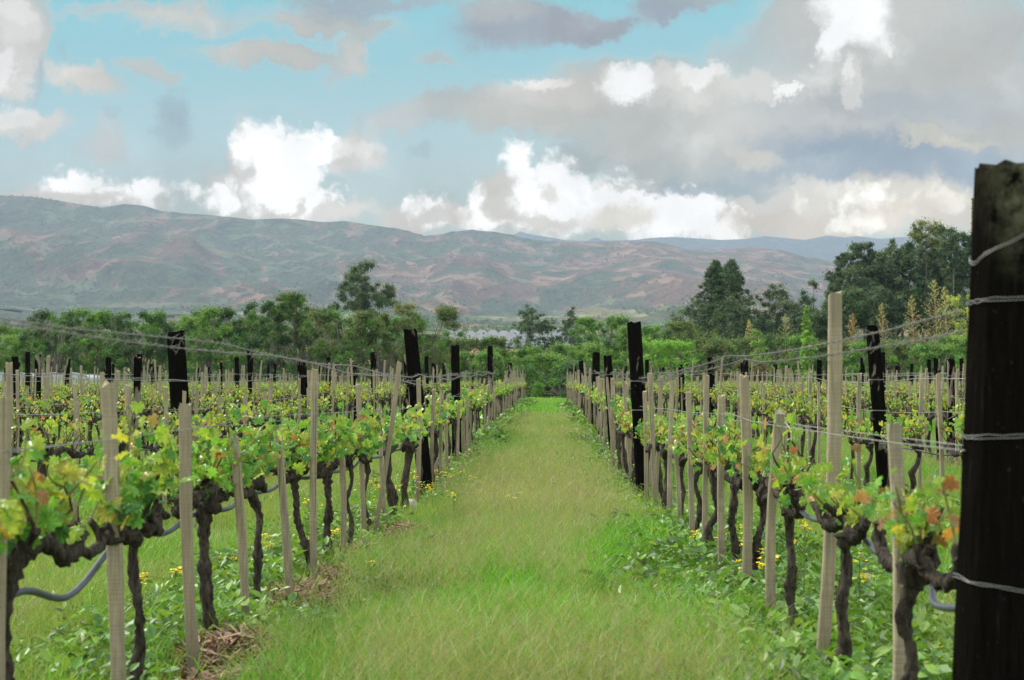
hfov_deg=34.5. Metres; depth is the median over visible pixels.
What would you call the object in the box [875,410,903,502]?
grape vine
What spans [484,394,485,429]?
wooden stake
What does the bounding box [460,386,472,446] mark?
grape vine
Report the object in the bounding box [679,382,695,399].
grape vine
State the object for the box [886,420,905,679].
wooden stake
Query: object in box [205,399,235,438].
grape vine
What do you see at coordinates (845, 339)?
barbed wire
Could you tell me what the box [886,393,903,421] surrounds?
grape vine
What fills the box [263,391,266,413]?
wooden stake
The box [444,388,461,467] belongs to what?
grape vine
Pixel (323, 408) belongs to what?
grape vine
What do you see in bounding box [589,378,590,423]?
wooden stake
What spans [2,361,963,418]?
distant stakes
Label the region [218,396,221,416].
wooden stake
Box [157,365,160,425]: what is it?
wooden stake
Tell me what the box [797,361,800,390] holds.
wooden stake
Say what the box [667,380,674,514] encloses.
wooden stake
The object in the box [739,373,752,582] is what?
wooden stake
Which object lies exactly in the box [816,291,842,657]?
wooden stake
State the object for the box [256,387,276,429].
grape vine
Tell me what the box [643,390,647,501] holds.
wooden stake
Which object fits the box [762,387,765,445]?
wooden stake
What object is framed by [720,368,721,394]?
wooden stake
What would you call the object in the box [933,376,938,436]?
wooden stake
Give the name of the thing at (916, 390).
wooden stake
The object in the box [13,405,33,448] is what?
grape vine
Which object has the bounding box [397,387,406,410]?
grape vine
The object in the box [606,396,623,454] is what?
grape vine
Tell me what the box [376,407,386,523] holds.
wooden stake
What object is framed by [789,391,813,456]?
grape vine
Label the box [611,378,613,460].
wooden stake
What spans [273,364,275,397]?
wooden post
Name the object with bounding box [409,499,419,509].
stone
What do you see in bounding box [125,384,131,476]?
wooden stake
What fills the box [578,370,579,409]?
wooden stake
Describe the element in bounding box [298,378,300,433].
wooden stake
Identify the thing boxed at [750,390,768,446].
grape vine
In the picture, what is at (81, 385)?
wooden stake
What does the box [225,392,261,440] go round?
grape vine
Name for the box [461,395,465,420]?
grape vine
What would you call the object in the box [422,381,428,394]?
grape vine
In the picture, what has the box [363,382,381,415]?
grape vine
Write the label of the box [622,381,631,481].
wooden stake
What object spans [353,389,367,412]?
grape vine
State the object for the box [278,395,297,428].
grape vine
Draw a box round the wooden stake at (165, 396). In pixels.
[162,386,168,505]
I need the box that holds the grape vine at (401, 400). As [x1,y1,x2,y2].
[393,383,408,421]
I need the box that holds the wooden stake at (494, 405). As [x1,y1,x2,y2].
[493,390,495,425]
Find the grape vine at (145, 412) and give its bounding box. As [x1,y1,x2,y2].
[132,389,160,457]
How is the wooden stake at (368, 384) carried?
on the ground at (528, 463)
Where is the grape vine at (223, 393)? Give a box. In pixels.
[217,386,230,419]
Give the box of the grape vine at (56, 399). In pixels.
[50,389,68,419]
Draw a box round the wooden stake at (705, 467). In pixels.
[702,374,708,540]
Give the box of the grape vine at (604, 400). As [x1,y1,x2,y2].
[602,392,622,448]
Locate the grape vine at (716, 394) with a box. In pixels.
[712,387,730,406]
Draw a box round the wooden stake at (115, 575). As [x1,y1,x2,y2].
[101,380,125,679]
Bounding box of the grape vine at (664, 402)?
[656,385,665,414]
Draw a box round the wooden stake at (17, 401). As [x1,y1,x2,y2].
[15,370,18,452]
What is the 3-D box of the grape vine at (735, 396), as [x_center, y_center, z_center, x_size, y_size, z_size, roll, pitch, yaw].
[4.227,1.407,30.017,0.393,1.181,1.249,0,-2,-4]
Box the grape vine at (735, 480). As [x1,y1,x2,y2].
[701,416,771,560]
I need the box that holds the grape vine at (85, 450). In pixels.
[55,416,101,525]
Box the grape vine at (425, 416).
[402,404,432,494]
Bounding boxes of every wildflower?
[139,574,147,595]
[142,566,181,583]
[302,498,323,515]
[319,528,340,544]
[425,487,449,504]
[756,548,779,587]
[794,520,813,592]
[852,552,874,620]
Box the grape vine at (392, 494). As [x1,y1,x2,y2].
[366,402,411,516]
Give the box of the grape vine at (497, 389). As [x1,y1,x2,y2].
[496,387,499,412]
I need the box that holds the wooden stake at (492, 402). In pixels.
[490,381,494,425]
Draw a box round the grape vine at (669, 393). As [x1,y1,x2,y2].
[666,380,674,408]
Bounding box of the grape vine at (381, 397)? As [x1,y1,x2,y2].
[376,387,390,423]
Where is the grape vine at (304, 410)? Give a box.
[291,393,309,431]
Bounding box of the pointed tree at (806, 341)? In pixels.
[795,305,818,381]
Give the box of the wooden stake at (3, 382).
[2,375,5,397]
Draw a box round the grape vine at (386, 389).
[378,381,392,415]
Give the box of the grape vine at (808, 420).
[796,395,826,473]
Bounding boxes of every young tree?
[748,328,771,367]
[942,293,968,349]
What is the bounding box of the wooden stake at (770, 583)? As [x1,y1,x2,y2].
[765,409,784,611]
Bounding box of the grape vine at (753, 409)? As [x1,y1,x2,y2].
[750,393,755,437]
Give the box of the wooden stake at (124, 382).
[123,372,125,415]
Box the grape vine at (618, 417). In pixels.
[613,404,631,482]
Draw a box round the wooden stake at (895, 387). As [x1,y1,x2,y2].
[894,375,895,404]
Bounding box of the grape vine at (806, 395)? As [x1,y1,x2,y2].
[798,381,813,427]
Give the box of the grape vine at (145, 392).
[141,388,155,430]
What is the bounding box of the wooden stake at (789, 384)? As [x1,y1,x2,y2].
[788,369,790,411]
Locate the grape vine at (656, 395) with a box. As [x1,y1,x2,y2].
[655,386,657,413]
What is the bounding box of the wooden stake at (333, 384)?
[330,365,334,432]
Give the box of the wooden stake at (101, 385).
[99,372,103,466]
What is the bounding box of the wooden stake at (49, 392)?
[48,370,50,437]
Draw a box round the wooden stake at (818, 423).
[817,382,819,477]
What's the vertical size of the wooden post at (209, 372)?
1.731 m
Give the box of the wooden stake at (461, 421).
[460,387,462,452]
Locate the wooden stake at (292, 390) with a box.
[291,375,292,410]
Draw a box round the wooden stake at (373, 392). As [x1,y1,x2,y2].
[373,370,374,419]
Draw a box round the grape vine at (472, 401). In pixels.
[464,385,480,442]
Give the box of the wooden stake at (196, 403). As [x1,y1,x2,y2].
[194,390,198,460]
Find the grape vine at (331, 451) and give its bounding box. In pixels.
[292,402,357,563]
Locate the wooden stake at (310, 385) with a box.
[310,371,311,407]
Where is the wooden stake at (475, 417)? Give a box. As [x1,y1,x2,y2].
[474,387,475,433]
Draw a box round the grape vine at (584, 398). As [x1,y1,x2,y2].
[579,383,591,415]
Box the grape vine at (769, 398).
[753,387,774,442]
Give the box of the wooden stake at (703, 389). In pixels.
[702,372,703,427]
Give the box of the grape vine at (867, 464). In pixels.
[841,417,873,485]
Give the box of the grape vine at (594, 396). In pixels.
[590,386,603,434]
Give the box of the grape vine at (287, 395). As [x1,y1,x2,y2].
[278,384,295,407]
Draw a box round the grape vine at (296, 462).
[267,418,319,579]
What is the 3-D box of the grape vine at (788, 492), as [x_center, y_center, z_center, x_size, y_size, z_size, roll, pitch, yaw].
[1.191,0.871,7.019,0.325,1.125,1.148,0,-2,1]
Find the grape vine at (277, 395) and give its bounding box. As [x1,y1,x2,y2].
[268,387,284,407]
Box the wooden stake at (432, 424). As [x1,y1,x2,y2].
[430,389,435,482]
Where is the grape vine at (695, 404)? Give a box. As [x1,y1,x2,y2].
[688,384,699,420]
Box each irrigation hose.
[15,412,471,601]
[20,403,381,462]
[643,444,954,611]
[712,404,951,455]
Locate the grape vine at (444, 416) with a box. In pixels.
[425,395,454,487]
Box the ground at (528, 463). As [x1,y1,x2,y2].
[14,371,961,678]
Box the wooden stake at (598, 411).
[598,376,599,428]
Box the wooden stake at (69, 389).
[68,379,70,409]
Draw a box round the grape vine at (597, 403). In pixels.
[591,386,603,434]
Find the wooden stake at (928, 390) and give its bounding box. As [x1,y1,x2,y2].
[927,372,929,416]
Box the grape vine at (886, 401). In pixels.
[867,396,891,412]
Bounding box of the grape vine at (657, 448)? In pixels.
[642,412,674,512]
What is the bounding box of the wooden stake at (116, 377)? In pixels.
[115,371,118,411]
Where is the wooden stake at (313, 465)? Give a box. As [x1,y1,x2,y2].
[310,368,317,577]
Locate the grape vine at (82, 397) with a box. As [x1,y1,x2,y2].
[69,393,99,441]
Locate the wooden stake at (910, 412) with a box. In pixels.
[909,386,912,451]
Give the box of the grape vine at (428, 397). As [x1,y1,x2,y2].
[425,392,450,480]
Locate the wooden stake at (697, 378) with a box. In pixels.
[696,376,698,426]
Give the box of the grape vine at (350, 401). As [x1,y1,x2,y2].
[337,384,355,418]
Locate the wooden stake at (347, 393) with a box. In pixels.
[346,367,348,418]
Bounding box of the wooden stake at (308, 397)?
[307,387,309,427]
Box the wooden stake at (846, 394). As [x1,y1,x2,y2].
[845,379,846,434]
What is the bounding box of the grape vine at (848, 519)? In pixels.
[799,443,907,665]
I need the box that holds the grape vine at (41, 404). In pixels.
[14,397,60,471]
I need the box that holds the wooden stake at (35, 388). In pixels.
[34,369,36,417]
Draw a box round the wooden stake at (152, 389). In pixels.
[150,387,153,453]
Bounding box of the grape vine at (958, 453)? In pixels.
[940,405,963,459]
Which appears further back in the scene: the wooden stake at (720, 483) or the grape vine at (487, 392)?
the grape vine at (487, 392)
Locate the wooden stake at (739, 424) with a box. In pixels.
[737,371,740,438]
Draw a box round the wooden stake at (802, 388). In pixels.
[796,377,803,459]
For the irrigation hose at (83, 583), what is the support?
attached to the grape vine at (144, 482)
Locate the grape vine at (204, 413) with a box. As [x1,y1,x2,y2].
[189,396,216,425]
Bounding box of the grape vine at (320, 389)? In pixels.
[318,385,326,416]
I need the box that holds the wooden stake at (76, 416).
[71,398,79,520]
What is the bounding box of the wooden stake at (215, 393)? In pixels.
[214,383,216,426]
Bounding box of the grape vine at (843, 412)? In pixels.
[817,403,849,425]
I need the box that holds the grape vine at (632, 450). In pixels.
[617,397,648,468]
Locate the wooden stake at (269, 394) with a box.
[268,389,270,440]
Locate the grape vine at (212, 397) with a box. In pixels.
[204,389,228,413]
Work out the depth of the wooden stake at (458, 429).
22.97 m
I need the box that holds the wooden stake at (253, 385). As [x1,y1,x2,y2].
[252,382,254,427]
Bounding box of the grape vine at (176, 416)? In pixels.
[158,403,204,476]
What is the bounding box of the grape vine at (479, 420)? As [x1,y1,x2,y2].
[478,389,487,428]
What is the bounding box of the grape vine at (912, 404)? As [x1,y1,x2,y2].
[903,393,931,418]
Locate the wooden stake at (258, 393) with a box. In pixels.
[256,374,260,427]
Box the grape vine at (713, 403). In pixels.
[709,389,716,427]
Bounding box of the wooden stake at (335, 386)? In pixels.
[334,372,336,420]
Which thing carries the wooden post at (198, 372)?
on the ground at (528, 463)
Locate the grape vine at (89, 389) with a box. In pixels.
[78,381,99,396]
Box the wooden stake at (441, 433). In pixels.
[439,389,443,484]
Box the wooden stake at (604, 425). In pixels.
[602,378,606,447]
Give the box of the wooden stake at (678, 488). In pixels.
[674,453,681,521]
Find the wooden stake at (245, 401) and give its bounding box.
[243,394,246,446]
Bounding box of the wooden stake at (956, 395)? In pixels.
[955,368,958,462]
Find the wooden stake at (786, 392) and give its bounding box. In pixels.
[783,365,787,452]
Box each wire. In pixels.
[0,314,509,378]
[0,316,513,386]
[0,373,469,382]
[0,381,512,451]
[1,381,359,394]
[3,373,286,377]
[11,386,403,414]
[11,405,426,452]
[14,382,393,407]
[22,373,346,376]
[24,381,273,388]
[26,372,381,381]
[577,301,962,380]
[581,382,964,450]
[588,324,967,383]
[602,389,962,445]
[654,373,964,382]
[656,372,942,377]
[669,381,963,398]
[685,385,958,412]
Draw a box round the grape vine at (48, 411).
[29,396,62,416]
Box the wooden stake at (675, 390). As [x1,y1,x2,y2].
[675,376,676,409]
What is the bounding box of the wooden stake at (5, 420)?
[0,397,11,679]
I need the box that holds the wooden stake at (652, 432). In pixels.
[647,373,657,512]
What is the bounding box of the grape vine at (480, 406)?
[476,388,485,431]
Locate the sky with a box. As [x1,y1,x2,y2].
[0,0,1023,240]
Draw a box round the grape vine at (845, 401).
[842,391,853,437]
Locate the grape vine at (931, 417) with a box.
[912,393,943,456]
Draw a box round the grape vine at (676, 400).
[674,388,678,420]
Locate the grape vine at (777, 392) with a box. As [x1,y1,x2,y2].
[772,388,780,407]
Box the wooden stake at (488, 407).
[487,384,489,425]
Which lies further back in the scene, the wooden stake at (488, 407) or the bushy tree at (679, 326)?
the bushy tree at (679, 326)
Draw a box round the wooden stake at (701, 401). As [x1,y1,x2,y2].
[700,381,701,425]
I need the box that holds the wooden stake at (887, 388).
[886,370,888,421]
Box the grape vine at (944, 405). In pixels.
[930,389,963,460]
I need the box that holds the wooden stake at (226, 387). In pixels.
[225,370,227,437]
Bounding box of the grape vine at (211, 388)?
[207,380,217,419]
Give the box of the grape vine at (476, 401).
[464,385,480,441]
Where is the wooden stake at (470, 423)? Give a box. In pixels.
[468,387,471,449]
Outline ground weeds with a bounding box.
[11,396,959,679]
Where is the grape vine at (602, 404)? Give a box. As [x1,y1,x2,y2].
[598,397,606,446]
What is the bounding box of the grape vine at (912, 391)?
[911,386,918,406]
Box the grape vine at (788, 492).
[740,413,825,628]
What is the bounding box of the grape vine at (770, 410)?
[757,396,782,451]
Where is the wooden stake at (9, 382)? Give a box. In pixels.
[6,362,12,489]
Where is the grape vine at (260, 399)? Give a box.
[247,389,262,407]
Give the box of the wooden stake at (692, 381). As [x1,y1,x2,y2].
[691,362,693,419]
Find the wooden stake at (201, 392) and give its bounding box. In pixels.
[199,372,202,438]
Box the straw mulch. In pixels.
[148,520,432,679]
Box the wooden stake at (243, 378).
[242,365,244,403]
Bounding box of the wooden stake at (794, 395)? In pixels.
[792,374,797,425]
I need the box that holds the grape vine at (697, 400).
[692,387,702,426]
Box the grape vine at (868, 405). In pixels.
[862,388,873,440]
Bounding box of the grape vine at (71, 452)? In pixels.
[10,401,89,476]
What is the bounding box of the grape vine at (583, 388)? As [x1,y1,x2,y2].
[580,385,587,416]
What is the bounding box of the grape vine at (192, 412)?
[189,392,202,414]
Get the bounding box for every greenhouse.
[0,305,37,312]
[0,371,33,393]
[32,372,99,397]
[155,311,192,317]
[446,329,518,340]
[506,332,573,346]
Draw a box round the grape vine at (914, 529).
[853,467,959,679]
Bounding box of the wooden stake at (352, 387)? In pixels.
[350,358,353,423]
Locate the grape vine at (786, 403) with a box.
[778,391,795,462]
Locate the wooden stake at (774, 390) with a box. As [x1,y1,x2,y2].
[773,377,775,407]
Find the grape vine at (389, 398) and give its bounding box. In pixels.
[384,382,393,415]
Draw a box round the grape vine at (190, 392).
[188,385,197,421]
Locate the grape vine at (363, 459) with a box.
[353,406,389,530]
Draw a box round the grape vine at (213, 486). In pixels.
[160,420,256,632]
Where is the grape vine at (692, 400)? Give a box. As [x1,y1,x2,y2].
[686,386,693,401]
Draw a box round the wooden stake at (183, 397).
[182,390,185,403]
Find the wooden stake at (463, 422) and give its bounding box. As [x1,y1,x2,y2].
[462,397,464,454]
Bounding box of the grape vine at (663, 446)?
[655,415,686,511]
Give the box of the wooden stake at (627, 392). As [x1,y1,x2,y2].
[624,383,628,471]
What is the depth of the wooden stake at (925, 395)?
26.29 m
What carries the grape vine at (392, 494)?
on the ground at (528, 463)
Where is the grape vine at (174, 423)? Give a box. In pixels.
[141,412,191,506]
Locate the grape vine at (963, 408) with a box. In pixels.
[953,402,964,425]
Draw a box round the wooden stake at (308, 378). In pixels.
[307,370,308,386]
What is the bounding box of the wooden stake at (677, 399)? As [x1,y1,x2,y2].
[676,376,677,421]
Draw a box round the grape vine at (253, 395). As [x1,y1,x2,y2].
[246,388,258,427]
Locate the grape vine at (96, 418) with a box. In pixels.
[70,394,119,455]
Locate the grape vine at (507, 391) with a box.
[504,384,510,402]
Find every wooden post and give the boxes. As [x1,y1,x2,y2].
[11,356,21,450]
[25,351,29,418]
[32,354,41,418]
[64,358,70,392]
[105,356,110,382]
[112,364,114,381]
[128,356,141,460]
[137,354,141,389]
[149,364,153,386]
[164,330,192,466]
[197,367,199,383]
[207,367,210,405]
[219,362,222,394]
[235,357,239,409]
[247,349,255,427]
[267,364,268,382]
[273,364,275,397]
[298,360,307,453]
[326,357,330,414]
[350,364,356,420]
[355,364,357,383]
[370,352,376,425]
[403,328,432,494]
[403,355,408,419]
[424,356,428,406]
[431,363,436,400]
[442,363,446,397]
[448,344,461,459]
[471,365,473,388]
[487,346,493,420]
[508,362,512,404]
[579,360,583,410]
[592,352,599,424]
[602,355,612,449]
[627,321,648,497]
[645,359,648,390]
[678,367,685,422]
[707,357,714,425]
[743,360,747,375]
[772,363,776,400]
[816,359,821,430]
[826,361,827,381]
[860,357,866,410]
[865,325,890,501]
[881,352,885,404]
[898,367,900,396]
[910,363,912,385]
[927,359,930,415]
[933,358,940,460]
[947,358,954,463]
[952,159,1023,679]
[959,358,963,410]
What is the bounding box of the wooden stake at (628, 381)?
[621,378,629,469]
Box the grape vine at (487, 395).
[478,388,492,424]
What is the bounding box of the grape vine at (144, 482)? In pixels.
[48,401,199,679]
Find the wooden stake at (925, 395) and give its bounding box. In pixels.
[924,368,927,455]
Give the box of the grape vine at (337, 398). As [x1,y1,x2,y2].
[328,387,342,423]
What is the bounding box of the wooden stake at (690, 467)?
[686,390,694,540]
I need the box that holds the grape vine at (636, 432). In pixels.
[630,418,655,446]
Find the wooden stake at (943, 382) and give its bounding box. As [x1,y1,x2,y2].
[942,366,943,415]
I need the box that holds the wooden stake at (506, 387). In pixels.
[506,370,507,408]
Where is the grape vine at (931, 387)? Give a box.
[915,383,933,430]
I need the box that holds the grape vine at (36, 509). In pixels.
[0,411,129,679]
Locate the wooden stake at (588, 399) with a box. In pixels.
[588,376,589,424]
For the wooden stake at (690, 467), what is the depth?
11.60 m
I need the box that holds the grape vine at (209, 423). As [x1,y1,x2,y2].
[192,412,224,444]
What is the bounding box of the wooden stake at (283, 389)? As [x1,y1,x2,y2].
[283,368,284,417]
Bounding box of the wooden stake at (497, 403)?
[496,380,497,420]
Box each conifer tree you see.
[681,259,735,352]
[692,269,758,357]
[700,258,761,338]
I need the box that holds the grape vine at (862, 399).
[851,387,867,431]
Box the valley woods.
[0,318,960,371]
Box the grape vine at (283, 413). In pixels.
[267,398,284,424]
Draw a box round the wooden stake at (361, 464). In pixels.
[355,383,366,539]
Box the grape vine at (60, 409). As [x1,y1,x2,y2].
[48,390,71,440]
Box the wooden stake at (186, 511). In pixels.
[179,403,199,678]
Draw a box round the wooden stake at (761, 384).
[760,381,762,433]
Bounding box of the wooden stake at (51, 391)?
[51,372,52,418]
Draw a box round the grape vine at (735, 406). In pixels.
[727,390,737,438]
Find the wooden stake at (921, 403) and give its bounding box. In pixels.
[917,374,923,501]
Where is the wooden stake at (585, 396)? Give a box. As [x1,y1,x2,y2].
[585,376,586,417]
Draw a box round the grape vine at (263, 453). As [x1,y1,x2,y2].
[211,399,282,613]
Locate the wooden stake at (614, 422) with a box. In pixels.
[614,378,615,452]
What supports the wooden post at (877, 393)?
on the ground at (528, 463)
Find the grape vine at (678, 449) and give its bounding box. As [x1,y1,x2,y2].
[669,410,702,514]
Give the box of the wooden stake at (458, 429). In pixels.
[456,404,459,466]
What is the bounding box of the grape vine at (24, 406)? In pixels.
[20,392,35,430]
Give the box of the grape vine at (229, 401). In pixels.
[222,392,236,435]
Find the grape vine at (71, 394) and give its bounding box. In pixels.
[67,384,91,400]
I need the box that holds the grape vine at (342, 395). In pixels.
[329,390,348,414]
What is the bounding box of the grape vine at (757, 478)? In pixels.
[726,421,782,590]
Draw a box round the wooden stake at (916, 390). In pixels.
[915,376,916,422]
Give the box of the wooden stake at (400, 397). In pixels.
[399,375,400,412]
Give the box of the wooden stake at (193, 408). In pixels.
[192,385,193,440]
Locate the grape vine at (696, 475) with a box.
[673,406,716,532]
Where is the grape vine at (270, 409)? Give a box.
[248,399,280,436]
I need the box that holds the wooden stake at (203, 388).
[203,377,204,403]
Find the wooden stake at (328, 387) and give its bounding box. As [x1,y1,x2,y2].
[327,363,329,418]
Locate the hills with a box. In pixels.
[0,195,969,370]
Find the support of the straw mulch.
on the ground at (528, 463)
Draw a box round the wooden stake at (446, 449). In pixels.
[445,412,448,474]
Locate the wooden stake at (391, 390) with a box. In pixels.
[391,369,392,408]
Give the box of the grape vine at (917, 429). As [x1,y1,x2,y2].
[886,408,930,495]
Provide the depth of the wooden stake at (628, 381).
23.12 m
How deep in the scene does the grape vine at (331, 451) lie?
10.41 m
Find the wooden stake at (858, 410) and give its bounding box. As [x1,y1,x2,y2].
[856,373,861,489]
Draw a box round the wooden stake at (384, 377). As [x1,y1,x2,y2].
[382,360,385,413]
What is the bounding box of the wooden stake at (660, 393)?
[656,375,662,491]
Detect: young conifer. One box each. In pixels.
[743,320,752,350]
[769,314,797,357]
[844,313,862,358]
[875,301,893,351]
[893,296,929,364]
[910,280,955,360]
[927,287,962,358]
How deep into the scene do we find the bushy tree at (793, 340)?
107.38 m
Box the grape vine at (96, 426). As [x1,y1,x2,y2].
[83,389,99,439]
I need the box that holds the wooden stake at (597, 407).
[597,376,597,434]
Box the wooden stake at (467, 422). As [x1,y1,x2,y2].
[465,400,468,458]
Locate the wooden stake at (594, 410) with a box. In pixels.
[593,382,595,424]
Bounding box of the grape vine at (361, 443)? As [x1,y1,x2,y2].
[308,406,385,544]
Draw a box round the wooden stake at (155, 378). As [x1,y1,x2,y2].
[154,360,156,407]
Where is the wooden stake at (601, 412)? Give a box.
[599,378,602,442]
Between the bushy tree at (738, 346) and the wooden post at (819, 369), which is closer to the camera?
the wooden post at (819, 369)
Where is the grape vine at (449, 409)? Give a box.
[436,399,451,464]
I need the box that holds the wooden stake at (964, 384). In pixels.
[964,362,965,409]
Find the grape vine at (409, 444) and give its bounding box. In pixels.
[396,402,427,509]
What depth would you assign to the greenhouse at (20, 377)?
99.21 m
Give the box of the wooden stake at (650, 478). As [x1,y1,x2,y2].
[649,453,651,497]
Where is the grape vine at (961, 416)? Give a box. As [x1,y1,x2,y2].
[954,409,963,422]
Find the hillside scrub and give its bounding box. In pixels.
[0,194,968,324]
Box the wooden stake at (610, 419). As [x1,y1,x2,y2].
[606,377,614,465]
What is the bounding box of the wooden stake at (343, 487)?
[339,441,346,559]
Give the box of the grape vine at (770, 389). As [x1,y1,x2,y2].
[766,384,776,400]
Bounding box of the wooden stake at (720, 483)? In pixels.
[717,394,725,560]
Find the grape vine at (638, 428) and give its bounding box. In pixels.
[635,418,656,497]
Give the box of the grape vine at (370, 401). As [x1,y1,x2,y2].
[364,387,377,408]
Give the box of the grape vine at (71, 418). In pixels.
[49,392,98,435]
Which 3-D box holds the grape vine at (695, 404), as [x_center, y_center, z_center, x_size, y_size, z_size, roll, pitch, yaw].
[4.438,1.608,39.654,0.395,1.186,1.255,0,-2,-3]
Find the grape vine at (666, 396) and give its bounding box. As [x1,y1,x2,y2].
[663,384,668,417]
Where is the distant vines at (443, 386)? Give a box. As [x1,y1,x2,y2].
[0,379,963,419]
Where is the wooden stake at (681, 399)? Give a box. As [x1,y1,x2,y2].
[681,378,682,421]
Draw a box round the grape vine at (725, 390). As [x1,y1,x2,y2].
[713,383,732,402]
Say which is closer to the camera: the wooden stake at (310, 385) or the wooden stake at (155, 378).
the wooden stake at (310, 385)
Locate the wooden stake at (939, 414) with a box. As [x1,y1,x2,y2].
[936,373,945,519]
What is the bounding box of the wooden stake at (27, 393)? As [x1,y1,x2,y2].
[26,386,28,441]
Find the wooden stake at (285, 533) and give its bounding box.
[274,429,293,602]
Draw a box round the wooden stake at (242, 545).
[229,433,249,617]
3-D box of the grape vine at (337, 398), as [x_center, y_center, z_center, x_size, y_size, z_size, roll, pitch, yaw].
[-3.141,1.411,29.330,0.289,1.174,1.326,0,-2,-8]
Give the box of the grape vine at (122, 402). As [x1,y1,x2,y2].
[99,394,143,427]
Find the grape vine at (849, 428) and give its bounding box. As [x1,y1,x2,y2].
[842,405,866,484]
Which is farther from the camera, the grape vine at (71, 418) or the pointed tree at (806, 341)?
the pointed tree at (806, 341)
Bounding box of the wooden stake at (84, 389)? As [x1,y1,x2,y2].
[83,377,84,414]
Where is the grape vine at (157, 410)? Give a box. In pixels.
[142,391,169,451]
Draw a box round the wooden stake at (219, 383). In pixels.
[219,370,220,395]
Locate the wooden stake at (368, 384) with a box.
[367,379,369,419]
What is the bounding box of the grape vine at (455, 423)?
[450,396,466,461]
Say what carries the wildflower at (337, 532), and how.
on the ground at (528, 463)
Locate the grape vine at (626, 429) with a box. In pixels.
[617,406,648,487]
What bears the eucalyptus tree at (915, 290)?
on the ground at (528, 463)
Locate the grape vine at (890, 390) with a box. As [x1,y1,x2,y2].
[884,389,900,422]
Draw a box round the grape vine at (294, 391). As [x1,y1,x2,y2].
[289,388,297,425]
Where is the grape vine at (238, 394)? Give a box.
[228,386,248,407]
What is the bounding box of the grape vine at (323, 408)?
[318,395,333,423]
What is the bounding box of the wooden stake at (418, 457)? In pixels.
[415,377,421,501]
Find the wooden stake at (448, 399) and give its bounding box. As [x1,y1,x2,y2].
[447,394,450,460]
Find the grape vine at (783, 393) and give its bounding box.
[778,383,789,406]
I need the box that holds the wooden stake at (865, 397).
[864,375,865,420]
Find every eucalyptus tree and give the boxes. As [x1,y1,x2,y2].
[328,258,400,353]
[509,302,548,345]
[535,316,562,351]
[556,304,583,345]
[661,293,702,333]
[691,302,724,335]
[716,293,763,340]
[745,307,776,347]
[753,280,799,349]
[764,299,819,358]
[786,278,827,363]
[801,299,827,342]
[817,280,843,341]
[822,250,868,337]
[823,285,867,341]
[834,240,888,341]
[846,281,902,330]
[866,247,906,340]
[867,290,919,340]
[873,238,938,361]
[894,221,960,344]
[894,275,939,339]
[905,216,944,342]
[914,279,968,336]
[927,234,968,334]
[938,225,970,336]
[940,229,971,307]
[947,278,969,358]
[971,198,972,229]
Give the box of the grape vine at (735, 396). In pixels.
[731,392,755,403]
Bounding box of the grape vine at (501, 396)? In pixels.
[496,382,503,419]
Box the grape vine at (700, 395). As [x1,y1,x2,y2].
[695,387,703,403]
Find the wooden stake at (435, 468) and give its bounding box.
[434,410,437,482]
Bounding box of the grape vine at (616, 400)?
[609,393,630,468]
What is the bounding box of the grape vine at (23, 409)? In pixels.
[2,390,37,442]
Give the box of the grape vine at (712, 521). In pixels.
[684,414,740,546]
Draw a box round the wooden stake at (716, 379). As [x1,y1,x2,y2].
[716,371,717,387]
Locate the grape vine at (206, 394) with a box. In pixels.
[198,385,213,403]
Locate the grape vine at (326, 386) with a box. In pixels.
[318,380,331,417]
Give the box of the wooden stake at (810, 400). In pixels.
[808,371,811,460]
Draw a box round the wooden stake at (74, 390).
[73,383,76,441]
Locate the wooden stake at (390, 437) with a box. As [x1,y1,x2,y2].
[373,362,401,533]
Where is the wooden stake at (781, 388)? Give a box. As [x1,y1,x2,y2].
[780,372,781,409]
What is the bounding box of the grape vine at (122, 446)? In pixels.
[95,406,139,452]
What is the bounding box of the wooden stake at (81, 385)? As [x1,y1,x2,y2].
[80,365,83,438]
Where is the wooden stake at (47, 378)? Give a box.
[43,355,49,477]
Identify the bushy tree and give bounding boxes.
[0,314,53,371]
[0,326,57,372]
[0,332,33,372]
[16,307,93,373]
[19,322,107,372]
[53,304,127,373]
[85,321,140,380]
[95,309,177,381]
[130,319,179,380]
[139,319,206,381]
[153,318,231,371]
[178,303,246,382]
[193,318,259,377]
[206,304,292,383]
[214,313,269,389]
[230,298,300,382]
[256,313,341,385]
[267,290,350,381]
[294,306,389,383]
[298,304,358,366]
[324,311,401,377]
[342,309,425,383]
[356,316,441,385]
[365,298,468,386]
[387,334,466,381]
[429,337,485,393]
[441,349,516,388]
[470,336,511,371]
[478,344,543,381]
[512,352,568,396]
[516,357,603,397]
[543,341,603,387]
[565,311,630,386]
[567,348,620,377]
[600,323,663,395]
[608,329,670,361]
[615,336,700,394]
[617,318,698,382]
[618,336,675,376]
[665,335,738,393]
[670,326,721,376]
[684,335,751,367]
[694,340,772,381]
[718,360,782,394]
[728,334,793,364]
[732,333,798,379]
[752,332,816,383]
[770,333,827,395]
[784,336,852,362]
[793,341,854,386]
[824,340,903,396]
[858,339,915,380]
[880,336,944,390]
[901,340,965,391]
[902,339,942,370]
[935,331,966,386]
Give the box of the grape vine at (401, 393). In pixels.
[388,383,404,408]
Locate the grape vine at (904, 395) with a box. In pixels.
[898,385,918,426]
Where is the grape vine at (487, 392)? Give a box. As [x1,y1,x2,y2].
[478,383,490,424]
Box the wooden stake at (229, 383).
[228,370,229,418]
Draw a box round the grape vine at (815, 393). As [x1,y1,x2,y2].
[805,381,826,430]
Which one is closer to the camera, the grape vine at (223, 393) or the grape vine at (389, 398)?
the grape vine at (389, 398)

